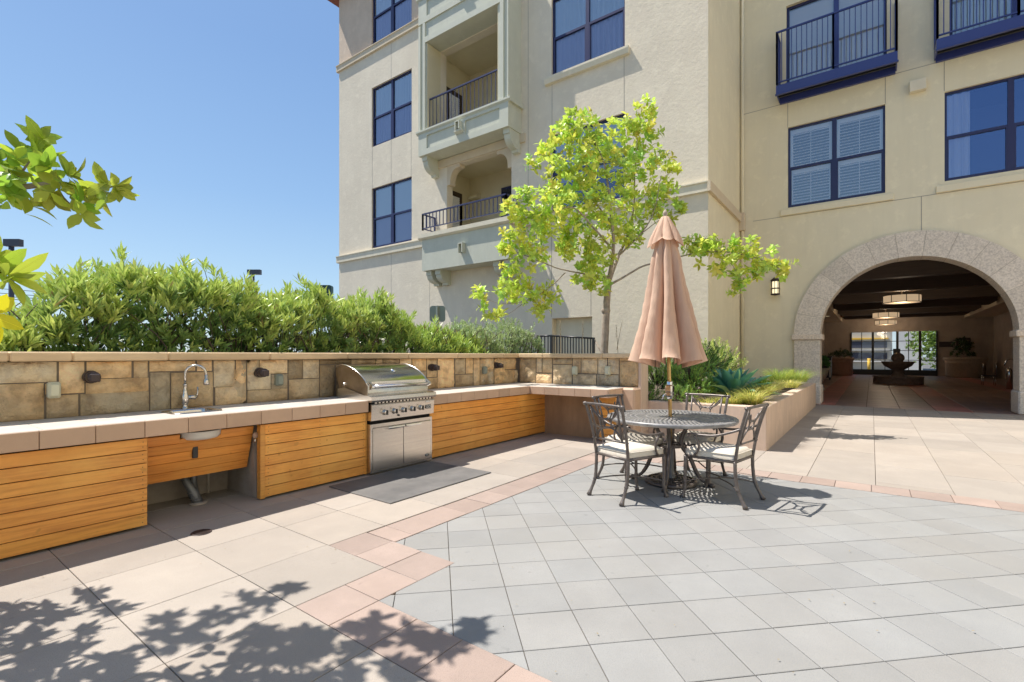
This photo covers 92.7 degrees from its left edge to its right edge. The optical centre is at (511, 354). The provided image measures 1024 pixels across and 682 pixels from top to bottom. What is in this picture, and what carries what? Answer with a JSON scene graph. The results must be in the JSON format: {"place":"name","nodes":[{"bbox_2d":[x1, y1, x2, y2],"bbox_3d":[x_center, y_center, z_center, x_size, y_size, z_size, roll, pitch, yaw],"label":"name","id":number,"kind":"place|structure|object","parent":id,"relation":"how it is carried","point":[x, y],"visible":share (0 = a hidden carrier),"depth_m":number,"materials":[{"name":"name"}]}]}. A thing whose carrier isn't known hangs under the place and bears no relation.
{"place":"outdoors","nodes":[
{"label":"outdoors","id":0,"kind":"place"},
{"bbox_2d":[0,0,935,356],"label":"sky","id":1,"kind":"structure","parent":0,"point":[222,116],"materials":[{"name":"blue"}]},
{"bbox_2d":[0,404,1023,681],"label":"tan paving","id":2,"kind":"structure","parent":0,"point":[162,596],"depth_m":3.38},
{"bbox_2d":[0,115,139,342],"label":"tree","id":3,"kind":"object","parent":2,"relation":"on","point":[38,156],"visible":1,"depth_m":2.37,"materials":[{"name":"green plant"}]},
{"bbox_2d":[181,476,207,505],"bbox_3d":[-3.054,1.127,4.686,0.293,0.615,0.187,0,0,36],"label":"drain pipe","id":4,"kind":"object","parent":2,"relation":"on","point":[190,484],"visible":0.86,"depth_m":4.63,"materials":[{"name":"grey metal"}]},
{"bbox_2d":[190,529,211,535],"bbox_3d":[-2.483,1.415,3.899,0.148,0.005,0.148,0,0,36],"label":"floor drain","id":5,"kind":"object","parent":2,"relation":"on","point":[200,532],"visible":1,"depth_m":3.89,"materials":[{"name":"brown metal"}]},
{"bbox_2d":[0,382,639,558],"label":"kitchen counter","id":6,"kind":"object","parent":2,"relation":"on","point":[64,480],"visible":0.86,"depth_m":4.63,"materials":[{"name":"wood"}]},
{"bbox_2d":[161,408,221,439],"bbox_3d":[-2.966,0.651,4.584,0.585,0.247,0.430,0,0,36],"label":"sink","id":7,"kind":"object","parent":6,"relation":"in","point":[204,435],"visible":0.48,"depth_m":4.47,"materials":[{"name":"silver metal"}]},
{"bbox_2d":[181,364,209,408],"bbox_3d":[-3.154,0.314,4.866,0.246,0.442,0.077,0,0,-22],"label":"faucet","id":8,"kind":"object","parent":6,"relation":"on","point":[185,396],"visible":0.99,"depth_m":4.83,"materials":[{"name":"silver metal"}]},
{"bbox_2d":[207,473,209,492],"bbox_3d":[-3.127,1.070,5.027,0.022,0.700,0.022,0,0,-31],"label":"water pipe","id":9,"kind":"object","parent":6,"relation":"attached to","point":[208,483],"visible":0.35,"depth_m":5.02,"materials":[{"name":"metal"}]},
{"bbox_2d":[252,432,257,442],"bbox_3d":[-2.508,0.809,4.786,0.051,0.106,0.091,0,0,-9],"label":"hose valve","id":10,"kind":"object","parent":6,"relation":"attached to","point":[254,435],"visible":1,"depth_m":4.77,"materials":[{"name":"silver metal"}]},
{"bbox_2d":[0,351,647,433],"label":"stone wall","id":11,"kind":"structure","parent":2,"relation":"on","point":[137,381],"depth_m":5.21,"materials":[{"name":"stone"}]},
{"bbox_2d":[46,382,60,398],"bbox_3d":[-3.846,0.296,4.098,0.086,0.136,0.084,0,0,36],"label":"outlet cover","id":12,"kind":"object","parent":11,"relation":"attached to","point":[53,389],"visible":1,"depth_m":4.07,"materials":[{"name":"beige plastic"}]},
{"bbox_2d":[82,371,100,382],"bbox_3d":[-3.659,0.194,4.259,0.175,0.110,0.112,0,0,36],"label":"step light","id":13,"kind":"object","parent":11,"relation":"attached to","point":[91,376],"visible":1,"depth_m":4.22,"materials":[{"name":"brown metal"}]},
{"bbox_2d":[254,368,268,377],"bbox_3d":[-2.785,0.198,5.445,0.175,0.110,0.112,0,0,36],"label":"step light","id":14,"kind":"object","parent":11,"relation":"attached to","point":[261,372],"visible":1,"depth_m":5.41,"materials":[{"name":"brown metal"}]},
{"bbox_2d":[274,374,283,385],"bbox_3d":[-2.697,0.291,5.655,0.086,0.136,0.084,0,0,36],"label":"outlet cover","id":15,"kind":"object","parent":11,"relation":"attached to","point":[279,380],"visible":1,"depth_m":5.62,"materials":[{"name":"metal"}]},
{"bbox_2d":[428,364,439,370],"bbox_3d":[-1.205,0.196,7.588,0.175,0.110,0.112,0,0,36],"label":"step light","id":16,"kind":"object","parent":11,"relation":"attached to","point":[433,367],"visible":1,"depth_m":7.56,"materials":[{"name":"brown metal"}]},
{"bbox_2d":[482,366,486,373],"bbox_3d":[-0.483,0.272,8.658,0.086,0.136,0.084,0,0,36],"label":"outlet cover","id":17,"kind":"object","parent":11,"relation":"attached to","point":[484,369],"visible":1,"depth_m":8.62,"materials":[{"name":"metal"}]},
{"bbox_2d":[494,362,503,367],"bbox_3d":[-0.239,0.191,8.898,0.175,0.110,0.112,0,0,36],"label":"step light","id":18,"kind":"object","parent":11,"relation":"attached to","point":[498,365],"visible":1,"depth_m":8.87,"materials":[{"name":"brown metal"}]},
{"bbox_2d":[537,335,599,352],"bbox_3d":[1.583,0.183,13.130,2.294,1.475,0.138,0,0,39],"label":"handrail","id":19,"kind":"object","parent":11,"relation":"on","point":[594,342],"visible":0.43,"depth_m":13.17,"materials":[{"name":"black metal"}]},
{"bbox_2d":[572,366,577,374],"bbox_3d":[1.120,0.282,8.722,0.100,0.150,0.090,0,0,36],"label":"outlet cover","id":20,"kind":"object","parent":11,"relation":"attached to","point":[574,370],"visible":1,"depth_m":8.69,"materials":[{"name":"beige plastic"}]},
{"bbox_2d":[605,366,610,374],"bbox_3d":[1.635,0.270,8.342,0.100,0.150,0.090,0,0,36],"label":"outlet cover","id":21,"kind":"object","parent":11,"relation":"attached to","point":[607,370],"visible":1,"depth_m":8.31,"materials":[{"name":"beige plastic"}]},
{"bbox_2d":[336,363,435,473],"bbox_3d":[-1.608,0.761,6.306,0.787,1.288,1.041,0,0,36],"label":"gas grill","id":22,"kind":"object","parent":2,"relation":"on","point":[398,398],"visible":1,"depth_m":6.05,"materials":[{"name":"silver metal"}]},
{"bbox_2d":[373,424,404,470],"bbox_3d":[-1.492,1.120,5.933,0.063,0.500,0.460,0,0,36],"label":"door","id":23,"kind":"structure","parent":22,"relation":"in","point":[388,440],"depth_m":5.92,"materials":[{"name":"silver metal"}]},
{"bbox_2d":[403,420,429,463],"bbox_3d":[-1.214,1.120,6.310,0.063,0.500,0.460,0,0,36],"label":"door","id":24,"kind":"structure","parent":22,"relation":"in","point":[416,435],"depth_m":6.29,"materials":[{"name":"silver metal"}]},
{"bbox_2d":[329,461,490,503],"bbox_3d":[-1.108,1.413,5.550,1.010,0.010,1.530,0,0,36],"label":"floor mat","id":25,"kind":"object","parent":2,"relation":"on","point":[391,487],"visible":1,"depth_m":5.43,"materials":[{"name":"rubber"}]},
{"bbox_2d":[648,383,815,450],"bbox_3d":[1.970,0.975,13.836,10.750,0.910,8.590,0,0,36],"label":"concrete planter","id":26,"kind":"object","parent":2,"relation":"on","point":[787,410],"visible":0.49,"depth_m":8.10,"materials":[{"name":"concrete"}]},
{"bbox_2d":[582,326,583,352],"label":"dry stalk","id":27,"kind":"object","parent":26,"relation":"on","point":[582,338],"visible":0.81,"depth_m":9.30,"materials":[{"name":"metal"}]},
{"bbox_2d":[469,93,801,352],"bbox_3d":[2.165,-2.071,9.287,5.967,5.984,1.774,0,0,-5],"label":"tree","id":28,"kind":"object","parent":26,"relation":"on","point":[596,139],"visible":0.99,"depth_m":9.07,"materials":[{"name":"green plant"}]},
{"bbox_2d":[648,383,664,399],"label":"fine shrub","id":29,"kind":"object","parent":26,"relation":"on","point":[652,393],"visible":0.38,"depth_m":8.60,"materials":[{"name":"green plant"}]},
{"bbox_2d":[648,362,679,388],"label":"fine shrub","id":30,"kind":"object","parent":26,"relation":"on","point":[658,376],"visible":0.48,"depth_m":8.78,"materials":[{"name":"green plant"}]},
{"bbox_2d":[648,358,701,383],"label":"fine shrub","id":31,"kind":"object","parent":26,"relation":"on","point":[666,372],"visible":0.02,"depth_m":10.13,"materials":[{"name":"green plant"}]},
{"bbox_2d":[662,383,694,401],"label":"fine shrub","id":32,"kind":"object","parent":26,"relation":"on","point":[678,389],"visible":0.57,"depth_m":8.05,"materials":[{"name":"green plant"}]},
{"bbox_2d":[664,371,718,396],"bbox_3d":[3.140,0.492,8.535,0.932,0.454,1.022,0,0,36],"label":"fine shrub","id":33,"kind":"object","parent":26,"relation":"on","point":[705,387],"visible":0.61,"depth_m":8.42,"materials":[{"name":"green plant"}]},
{"bbox_2d":[666,358,718,385],"bbox_3d":[3.147,0.185,8.591,0.948,0.754,0.970,0,0,36],"label":"fine shrub","id":34,"kind":"object","parent":26,"relation":"in","point":[678,368],"visible":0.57,"depth_m":8.48,"materials":[{"name":"green plant"}]},
{"bbox_2d":[672,340,734,372],"bbox_3d":[3.562,0.022,9.314,1.115,0.662,1.074,0,0,-4],"label":"fine shrub","id":35,"kind":"object","parent":26,"relation":"on","point":[710,354],"visible":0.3,"depth_m":9.04,"materials":[{"name":"green plant"}]},
{"bbox_2d":[696,396,719,403],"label":"grass clump","id":36,"kind":"object","parent":26,"relation":"on","point":[708,401],"visible":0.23,"depth_m":7.96,"materials":[{"name":"plant"}]},
{"bbox_2d":[696,336,746,375],"bbox_3d":[4.420,0.023,10.578,1.116,0.888,1.226,0,0,-14],"label":"euphorbia","id":37,"kind":"object","parent":26,"relation":"on","point":[733,367],"visible":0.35,"depth_m":10.47,"materials":[{"name":"green plant"}]},
{"bbox_2d":[712,392,744,404],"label":"grass clump","id":38,"kind":"object","parent":26,"relation":"on","point":[736,401],"visible":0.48,"depth_m":7.83,"materials":[{"name":"plant"}]},
{"bbox_2d":[694,368,782,398],"bbox_3d":[3.924,0.523,8.689,1.522,0.588,1.544,0,0,15],"label":"agave","id":39,"kind":"object","parent":26,"relation":"on","point":[729,378],"visible":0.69,"depth_m":8.46,"materials":[{"name":"green plant"}]},
{"bbox_2d":[724,387,777,404],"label":"grass clump","id":40,"kind":"object","parent":26,"relation":"on","point":[751,398],"visible":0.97,"depth_m":7.74,"materials":[{"name":"plant"}]},
{"bbox_2d":[752,376,774,387],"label":"succulent","id":41,"kind":"object","parent":26,"relation":"on","point":[766,381],"visible":0.38,"depth_m":8.63,"materials":[{"name":"green plant"}]},
{"bbox_2d":[741,381,786,395],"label":"grass clump","id":42,"kind":"object","parent":26,"relation":"on","point":[762,387],"visible":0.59,"depth_m":8.26,"materials":[{"name":"plant"}]},
{"bbox_2d":[759,367,805,381],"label":"grass clump","id":43,"kind":"object","parent":26,"relation":"on","point":[775,376],"visible":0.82,"depth_m":11.21,"materials":[{"name":"green plant"}]},
{"bbox_2d":[772,380,794,390],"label":"grass clump","id":44,"kind":"object","parent":26,"relation":"on","point":[779,386],"visible":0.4,"depth_m":9.06,"materials":[{"name":"green plant"}]},
{"bbox_2d":[776,378,807,387],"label":"grass clump","id":45,"kind":"object","parent":26,"relation":"on","point":[794,385],"visible":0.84,"depth_m":9.87,"materials":[{"name":"plant"}]},
{"bbox_2d":[777,366,824,381],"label":"grass clump","id":46,"kind":"object","parent":26,"relation":"on","point":[804,378],"visible":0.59,"depth_m":11.47,"materials":[{"name":"green plant"}]},
{"bbox_2d":[296,453,1023,681],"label":"pink border paving","id":47,"kind":"structure","parent":0,"point":[358,611],"depth_m":2.92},
{"bbox_2d":[393,376,954,681],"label":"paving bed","id":48,"kind":"object","parent":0,"point":[550,570],"depth_m":3.20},
{"bbox_2d":[380,458,1023,681],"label":"gray paving","id":49,"kind":"structure","parent":0,"point":[641,572],"depth_m":3.03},
{"bbox_2d":[583,401,668,506],"bbox_3d":[1.141,0.951,4.929,0.668,0.962,0.604,0,0,-34],"label":"patio chair","id":50,"kind":"object","parent":49,"relation":"on","point":[626,451],"visible":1,"depth_m":4.81,"materials":[{"name":"grey metal"}]},
{"bbox_2d":[591,394,665,489],"bbox_3d":[1.330,0.951,5.539,0.604,0.962,0.668,0,0,-39],"label":"patio chair","id":51,"kind":"object","parent":49,"relation":"on","point":[641,438],"visible":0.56,"depth_m":5.50,"materials":[{"name":"brown metal"}]},
{"bbox_2d":[645,449,697,488],"bbox_3d":[1.768,1.205,5.431,0.560,0.430,0.560,0,0,36],"label":"umbrella base","id":52,"kind":"object","parent":49,"relation":"on","point":[675,480],"visible":0.63,"depth_m":5.35,"materials":[{"name":"brown metal"}]},
{"bbox_2d":[628,210,707,443],"bbox_3d":[1.729,-0.150,5.433,0.810,2.940,0.825,0,0,36],"label":"patio umbrella","id":53,"kind":"object","parent":52,"relation":"in","point":[668,328],"visible":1,"depth_m":5.28,"materials":[{"name":"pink fabric"}]},
{"bbox_2d":[608,409,738,492],"bbox_3d":[1.768,1.051,5.431,1.384,0.738,1.384,0,0,36],"label":"patio table","id":54,"kind":"object","parent":49,"relation":"on","point":[684,420],"visible":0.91,"depth_m":5.28,"materials":[{"name":"paint"}]},
{"bbox_2d":[664,393,730,482],"bbox_3d":[2.150,0.951,5.680,0.604,0.962,0.668,0,0,43],"label":"patio chair","id":55,"kind":"object","parent":49,"relation":"on","point":[690,440],"visible":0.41,"depth_m":5.67,"materials":[{"name":"brown metal"}]},
{"bbox_2d":[680,403,768,509],"bbox_3d":[2.108,0.951,4.841,0.604,0.962,0.668,0,0,-44],"label":"patio chair","id":56,"kind":"object","parent":49,"relation":"on","point":[721,451],"visible":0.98,"depth_m":4.75,"materials":[{"name":"grey metal"}]},
{"bbox_2d":[822,356,832,379],"bbox_3d":[18.001,0.750,28.039,0.680,1.340,0.780,0,0,36],"label":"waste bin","id":57,"kind":"object","parent":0,"point":[829,375],"visible":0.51,"depth_m":27.66,"materials":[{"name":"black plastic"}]},
{"bbox_2d":[852,332,891,369],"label":"street building","id":58,"kind":"structure","parent":0,"point":[879,356],"depth_m":48.23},
{"bbox_2d":[852,342,886,358],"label":"window","id":59,"kind":"structure","parent":58,"relation":"in","point":[854,344],"depth_m":48.32,"materials":[{"name":"glass"}]},
{"bbox_2d":[899,331,922,369],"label":"white pillar","id":60,"kind":"structure","parent":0,"point":[902,344],"depth_m":43.47,"materials":[{"name":"paint"}]},
{"bbox_2d":[817,374,1019,414],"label":"passage floor","id":61,"kind":"structure","parent":0,"point":[952,394],"depth_m":17.48,"materials":[{"name":"tile"}]},
{"bbox_2d":[822,368,829,390],"bbox_3d":[12.296,0.980,19.509,0.680,0.880,0.680,0,0,36],"label":"stone urn","id":62,"kind":"object","parent":61,"relation":"on","point":[825,374],"visible":0.26,"depth_m":19.27,"materials":[{"name":"grey stone"}]},
{"bbox_2d":[822,353,831,367],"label":"potted plant","id":63,"kind":"object","parent":62,"relation":"in","point":[826,362],"visible":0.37,"depth_m":19.28,"materials":[{"name":"green plant"}]},
{"bbox_2d":[832,358,854,375],"bbox_3d":[23.040,0.810,34.200,1.591,1.220,1.591,0,0,36],"label":"round planter","id":64,"kind":"object","parent":61,"relation":"on","point":[842,366],"visible":0.73,"depth_m":33.58,"materials":[{"name":"ceramic"}]},
{"bbox_2d":[828,347,853,357],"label":"potted plant","id":65,"kind":"object","parent":64,"relation":"in","point":[836,353],"visible":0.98,"depth_m":34.09,"materials":[{"name":"green plant"}]},
{"bbox_2d":[740,0,1023,414],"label":"apartment building","id":66,"kind":"structure","parent":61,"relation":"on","point":[881,148],"depth_m":13.84,"materials":[{"name":"beige paint"}]},
{"bbox_2d":[770,277,779,294],"bbox_3d":[7.939,-2.064,14.713,0.280,0.550,0.288,0,0,36],"label":"wall lantern","id":67,"kind":"object","parent":66,"relation":"attached to","point":[775,288],"depth_m":14.63,"materials":[{"name":"beige glass"}]},
{"bbox_2d":[788,105,884,207],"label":"window","id":68,"kind":"structure","parent":66,"relation":"in","point":[834,159],"depth_m":14.45,"materials":[{"name":"glass"}]},
{"bbox_2d":[787,0,886,82],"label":"window","id":69,"kind":"structure","parent":66,"relation":"in","point":[823,7],"depth_m":14.18,"materials":[{"name":"metal"}]},
{"bbox_2d":[874,319,896,324],"bbox_3d":[25.468,-2.487,33.280,1.240,0.885,1.240,0,0,36],"label":"pendant lamp","id":70,"kind":"object","parent":66,"relation":"hanging from","point":[885,322],"visible":0.88,"depth_m":32.89,"materials":[{"name":"brown"}]},
{"bbox_2d":[872,309,899,318],"bbox_3d":[20.794,-2.487,27.160,1.240,0.885,1.240,0,0,36],"label":"pendant lamp","id":71,"kind":"object","parent":66,"relation":"hanging from","point":[884,315],"visible":0.83,"depth_m":26.80,"materials":[{"name":"brown"}]},
{"bbox_2d":[851,331,937,375],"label":"glazed gate","id":72,"kind":"structure","parent":66,"relation":"attached to","point":[873,371],"depth_m":34.09,"materials":[{"name":"black metal"}]},
{"bbox_2d":[882,291,921,304],"bbox_3d":[15.363,-2.487,19.237,1.240,0.885,1.240,0,0,36],"label":"pendant lamp","id":73,"kind":"object","parent":66,"relation":"hanging from","point":[901,298],"visible":0.81,"depth_m":18.84,"materials":[{"name":"brown"}]},
{"bbox_2d":[939,342,952,346],"bbox_3d":[29.017,-0.705,32.617,0.700,0.350,0.045,0,0,36],"label":"wall sign","id":74,"kind":"object","parent":66,"relation":"attached to","point":[944,344],"visible":1,"depth_m":32.62,"materials":[{"name":"brown metal"}]},
{"bbox_2d":[956,338,970,349],"bbox_3d":[29.698,-0.730,32.109,0.700,0.800,0.055,0,0,36],"label":"framed notice","id":75,"kind":"object","parent":66,"relation":"attached to","point":[969,339],"visible":0.33,"depth_m":32.03,"materials":[{"name":"brown metal"}]},
{"bbox_2d":[945,74,1023,180],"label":"window","id":76,"kind":"structure","parent":66,"relation":"in","point":[984,127],"depth_m":12.62,"materials":[{"name":"glass"}]},
{"bbox_2d":[949,0,1023,35],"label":"railing","id":77,"kind":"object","parent":66,"relation":"in","point":[953,2],"depth_m":12.34,"materials":[{"name":"metal"}]},
{"bbox_2d":[872,353,924,384],"bbox_3d":[19.114,0.630,24.174,2.040,1.580,2.040,0,0,36],"label":"fountain","id":78,"kind":"object","parent":61,"relation":"on","point":[897,365],"visible":1,"depth_m":23.78,"materials":[{"name":"stone"}]},
{"bbox_2d":[943,357,988,377],"bbox_3d":[28.628,0.795,30.826,2.142,1.250,2.142,0,0,36],"label":"round planter","id":79,"kind":"object","parent":61,"relation":"on","point":[960,367],"visible":0.98,"depth_m":30.14,"materials":[{"name":"stone"}]},
{"bbox_2d":[950,336,977,356],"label":"potted plant","id":80,"kind":"object","parent":79,"relation":"in","point":[962,342],"visible":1,"depth_m":30.74,"materials":[{"name":"green plant"}]},
{"bbox_2d":[981,363,996,385],"bbox_3d":[22.180,0.899,22.711,0.486,1.043,0.516,0,0,36],"label":"metal chair","id":81,"kind":"object","parent":61,"relation":"on","point":[983,375],"visible":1,"depth_m":22.66,"materials":[{"name":"black metal"}]},
{"bbox_2d":[1004,359,1012,388],"bbox_3d":[20.715,0.785,20.261,0.440,1.270,0.200,0,0,36],"label":"fire extinguisher","id":82,"kind":"object","parent":61,"relation":"on","point":[1009,378],"visible":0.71,"depth_m":20.23,"materials":[{"name":"red metal"}]},
{"bbox_2d":[923,357,935,369],"bbox_3d":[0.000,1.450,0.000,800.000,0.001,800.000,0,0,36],"label":"ground","id":83,"kind":"structure","parent":0,"point":[926,367],"depth_m":66.55,"materials":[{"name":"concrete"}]},
{"bbox_2d":[3,239,23,314],"bbox_3d":[-19.415,-1.538,19.000,0.623,5.916,0.187,0,0,0],"label":"street lamp","id":84,"kind":"object","parent":83,"relation":"on","point":[10,244],"visible":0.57,"depth_m":18.92,"materials":[{"name":"metal"}]},
{"bbox_2d":[247,269,261,350],"bbox_3d":[-13.725,-1.556,26.000,0.682,5.952,0.205,0,0,0],"label":"street lamp","id":85,"kind":"object","parent":83,"relation":"on","point":[255,271],"visible":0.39,"depth_m":25.90,"materials":[{"name":"metal"}]},
{"bbox_2d":[320,285,332,330],"bbox_3d":[-9.325,-1.008,24.111,0.866,4.856,0.377,0,0,0],"label":"traffic sign","id":86,"kind":"object","parent":83,"relation":"on","point":[329,288],"visible":0.26,"depth_m":24.00,"materials":[{"name":"metal"}]},
{"bbox_2d":[328,0,744,399],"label":"apartment building","id":87,"kind":"structure","parent":83,"relation":"on","point":[451,112],"depth_m":15.74,"materials":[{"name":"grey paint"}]},
{"bbox_2d":[373,177,411,247],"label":"window","id":88,"kind":"structure","parent":87,"relation":"in","point":[394,202],"depth_m":19.79,"materials":[{"name":"glass"}]},
{"bbox_2d":[373,70,411,146],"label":"window","id":89,"kind":"structure","parent":87,"relation":"in","point":[392,117],"depth_m":19.77,"materials":[{"name":"glass"}]},
{"bbox_2d":[373,0,411,43],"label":"window","id":90,"kind":"structure","parent":87,"relation":"in","point":[390,15],"depth_m":19.97,"materials":[{"name":"glass"}]},
{"bbox_2d":[430,306,444,326],"bbox_3d":[-1.982,0.056,12.965,0.412,2.727,0.084,0,0,1],"label":"road sign","id":91,"kind":"object","parent":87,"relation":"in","point":[439,311],"visible":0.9,"depth_m":13.00,"materials":[{"name":"metal"}]},
{"bbox_2d":[446,86,461,119],"bbox_3d":[-2.256,-9.155,18.933,0.092,2.150,0.900,0,0,36],"label":"door","id":92,"kind":"structure","parent":87,"relation":"in","point":[454,94],"depth_m":18.87,"materials":[{"name":"grey glass"}]},
{"bbox_2d":[453,191,461,226],"bbox_3d":[-2.256,-5.275,18.933,0.092,2.150,0.900,0,0,36],"label":"door","id":93,"kind":"structure","parent":87,"relation":"in","point":[457,197],"depth_m":19.01,"materials":[{"name":"grey glass"}]},
{"bbox_2d":[501,186,510,216],"bbox_3d":[0.444,-5.350,18.128,2.100,2.100,0.080,0,0,36],"label":"window","id":94,"kind":"structure","parent":87,"relation":"in","point":[507,190],"depth_m":18.58,"materials":[{"name":"glass"}]},
{"bbox_2d":[553,114,624,210],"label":"window","id":95,"kind":"structure","parent":87,"relation":"in","point":[602,180],"depth_m":14.90,"materials":[{"name":"glass"}]},
{"bbox_2d":[553,0,624,73],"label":"window","id":96,"kind":"structure","parent":87,"relation":"in","point":[586,30],"depth_m":14.65,"materials":[{"name":"glass"}]},
{"bbox_2d":[867,358,870,368],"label":"bollard","id":97,"kind":"object","parent":83,"relation":"on","point":[868,363],"visible":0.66,"depth_m":43.50,"materials":[{"name":"yellow paint"}]},
{"bbox_2d":[904,331,935,368],"bbox_3d":[33.198,-1.126,37.697,4.561,5.158,4.459,0,0,36],"label":"tree","id":98,"kind":"object","parent":83,"relation":"on","point":[931,335],"visible":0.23,"depth_m":37.88,"materials":[{"name":"green plant"}]},
{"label":"planting bed","id":99,"kind":"structure","parent":83,"relation":"on","visible":0},
{"bbox_2d":[0,291,64,361],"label":"hedge shrub","id":100,"kind":"object","parent":99,"relation":"on","point":[28,337],"visible":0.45,"depth_m":4.43,"materials":[{"name":"green plant"}]},
{"bbox_2d":[9,241,275,360],"bbox_3d":[-4.082,-0.169,5.487,1.509,2.185,2.417,0,0,36],"label":"hedge shrub","id":101,"kind":"object","parent":99,"relation":"on","point":[102,291],"visible":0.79,"depth_m":5.14,"materials":[{"name":"green plant"}]},
{"bbox_2d":[217,272,405,359],"bbox_3d":[-2.887,-0.155,7.134,1.576,2.158,2.461,0,0,36],"label":"hedge shrub","id":102,"kind":"object","parent":99,"relation":"on","point":[285,311],"visible":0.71,"depth_m":6.74,"materials":[{"name":"green plant"}]},
{"bbox_2d":[356,285,489,358],"bbox_3d":[-1.622,-0.117,8.822,1.511,2.078,2.646,0,0,36],"label":"hedge shrub","id":103,"kind":"object","parent":99,"relation":"on","point":[421,338],"visible":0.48,"depth_m":8.28,"materials":[{"name":"green plant"}]},
{"bbox_2d":[437,316,545,352],"bbox_3d":[-0.528,-0.002,10.626,1.525,1.851,2.954,0,0,36],"label":"silver shrub","id":104,"kind":"object","parent":99,"relation":"on","point":[495,345],"visible":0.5,"depth_m":10.43,"materials":[{"name":"green plant"}]}
]}

